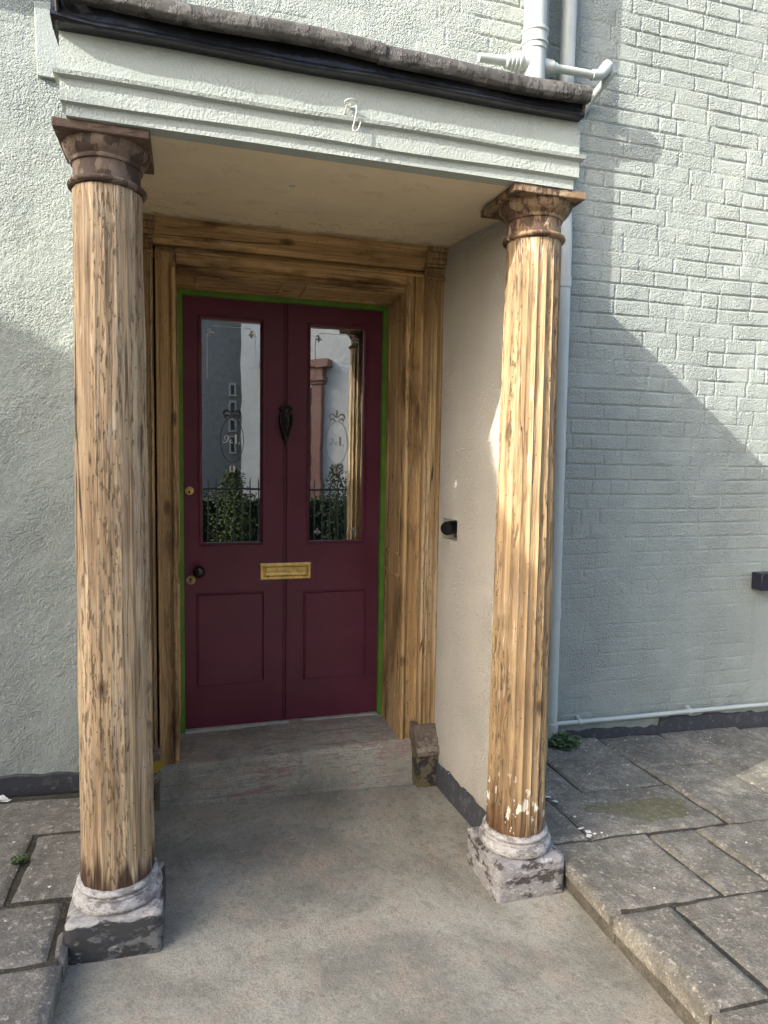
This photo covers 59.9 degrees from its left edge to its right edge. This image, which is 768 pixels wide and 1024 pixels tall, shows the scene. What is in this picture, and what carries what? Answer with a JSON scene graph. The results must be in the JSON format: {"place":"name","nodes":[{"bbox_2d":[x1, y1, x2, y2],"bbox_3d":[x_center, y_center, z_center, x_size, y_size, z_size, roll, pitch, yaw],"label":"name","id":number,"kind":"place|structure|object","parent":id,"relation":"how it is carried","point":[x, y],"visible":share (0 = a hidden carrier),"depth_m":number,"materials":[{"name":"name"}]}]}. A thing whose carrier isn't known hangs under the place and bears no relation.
{"place":"outdoors","nodes":[
{"label":"outdoors","id":0,"kind":"place"},
{"bbox_2d":[0,793,80,1023],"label":"pavement","id":1,"kind":"structure","parent":0,"point":[34,908],"depth_m":2.26,"materials":[{"name":"stone"}]},
{"bbox_2d":[0,795,11,801],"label":"paint scrap","id":2,"kind":"object","parent":1,"relation":"on","point":[3,798],"visible":1,"depth_m":2.87,"materials":[{"name":"white paint"}]},
{"bbox_2d":[9,853,27,863],"bbox_3d":[-1.345,1.276,2.453,0.070,0.040,0.069,0,5,-16],"label":"weed sprig","id":3,"kind":"object","parent":1,"relation":"on","point":[18,858],"visible":1,"depth_m":2.45,"materials":[{"name":"green plant"}]},
{"bbox_2d":[53,782,683,1023],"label":"porch floor","id":4,"kind":"structure","parent":0,"point":[370,904],"depth_m":2.27,"materials":[{"name":"concrete"}]},
{"bbox_2d":[51,116,165,964],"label":"porch column","id":5,"kind":"structure","parent":4,"relation":"on","point":[116,910],"depth_m":2.06,"materials":[{"name":"brown wood"}]},
{"bbox_2d":[160,713,411,802],"bbox_3d":[-0.496,1.266,3.418,1.240,0.262,0.422,0,5,-16],"label":"doorstep","id":6,"kind":"object","parent":4,"relation":"on","point":[295,754],"visible":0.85,"depth_m":3.29,"materials":[{"name":"stone"}]},
{"bbox_2d":[50,0,592,826],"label":"porch","id":7,"kind":"object","parent":4,"relation":"on","point":[242,118],"visible":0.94,"depth_m":2.22,"materials":[{"name":"paint"}]},
{"bbox_2d":[343,98,360,131],"bbox_3d":[-0.101,-1.228,2.080,0.055,0.101,0.050,0,5,-16],"label":"wire hook","id":8,"kind":"object","parent":7,"relation":"attached to","point":[348,105],"visible":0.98,"depth_m":2.06,"materials":[{"name":"white metal"}]},
{"bbox_2d":[441,521,456,534],"bbox_3d":[0.317,0.078,3.226,0.066,0.067,0.073,3,5,30],"label":"doorbell","id":9,"kind":"object","parent":7,"relation":"attached to","point":[448,527],"visible":0.96,"depth_m":3.20,"materials":[{"name":"black plastic"}]},
{"bbox_2d":[467,183,585,903],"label":"porch column","id":10,"kind":"structure","parent":4,"relation":"on","point":[514,853],"depth_m":2.47,"materials":[{"name":"brown wood"}]},
{"bbox_2d":[545,727,767,1023],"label":"pavement","id":11,"kind":"structure","parent":0,"point":[687,936],"depth_m":2.67,"materials":[{"name":"stone paving slabs"}]},
{"bbox_2d":[4,737,747,921],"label":"paint flakes","id":12,"kind":"object","parent":11,"relation":"on","point":[588,835],"visible":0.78,"depth_m":2.80,"materials":[{"name":"white paint"}]},
{"bbox_2d":[548,730,581,750],"bbox_3d":[1.014,1.283,3.753,0.211,0.093,0.168,0,5,-16],"label":"weed clump","id":13,"kind":"object","parent":11,"relation":"on","point":[569,740],"visible":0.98,"depth_m":3.72,"materials":[{"name":"green plant"}]},
{"label":"street","id":14,"kind":"structure","parent":0,"visible":0},
{"bbox_2d":[0,0,767,797],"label":"house","id":15,"kind":"structure","parent":14,"relation":"on","point":[664,556],"depth_m":3.80,"materials":[{"name":"paint"}]},
{"bbox_2d":[143,214,448,810],"bbox_3d":[-0.476,0.058,3.307,1.506,2.688,0.526,0,5,-16],"label":"door surround","id":16,"kind":"object","parent":15,"relation":"attached to","point":[400,286],"visible":0.82,"depth_m":3.24,"materials":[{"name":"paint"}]},
{"bbox_2d":[182,295,381,728],"bbox_3d":[-0.516,0.027,3.499,1.026,2.201,0.122,0,5,-16],"label":"front door","id":17,"kind":"structure","parent":16,"relation":"attached to","point":[281,431],"depth_m":3.51,"materials":[{"name":"paint"}]},
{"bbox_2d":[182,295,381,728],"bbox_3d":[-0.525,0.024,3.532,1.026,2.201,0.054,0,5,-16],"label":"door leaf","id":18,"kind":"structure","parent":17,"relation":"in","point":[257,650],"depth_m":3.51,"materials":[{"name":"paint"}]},
{"bbox_2d":[477,0,558,78],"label":"soil pipe","id":19,"kind":"object","parent":15,"relation":"attached to","point":[529,59],"visible":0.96,"depth_m":3.29,"materials":[{"name":"white plastic"}]},
{"bbox_2d":[547,0,576,744],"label":"downpipe","id":20,"kind":"object","parent":15,"relation":"attached to","point":[568,32],"visible":0.48,"depth_m":3.63,"materials":[{"name":"grey plastic"}]},
{"bbox_2d":[557,60,615,113],"bbox_3d":[1.034,-2.245,3.451,0.352,0.233,0.216,-4,7,-49],"label":"waste pipe","id":21,"kind":"object","parent":15,"relation":"attached to","point":[604,73],"visible":0.87,"depth_m":3.45,"materials":[{"name":"white plastic"}]},
{"bbox_2d":[558,702,767,725],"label":"conduit pipe","id":22,"kind":"object","parent":15,"relation":"attached to","point":[578,720],"visible":0.96,"depth_m":4.03,"materials":[{"name":"grey plastic"}]},
{"bbox_2d":[751,571,767,590],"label":"wall box","id":23,"kind":"object","parent":15,"relation":"attached to","point":[760,581],"visible":1,"depth_m":4.13,"materials":[{"name":"black plastic"}]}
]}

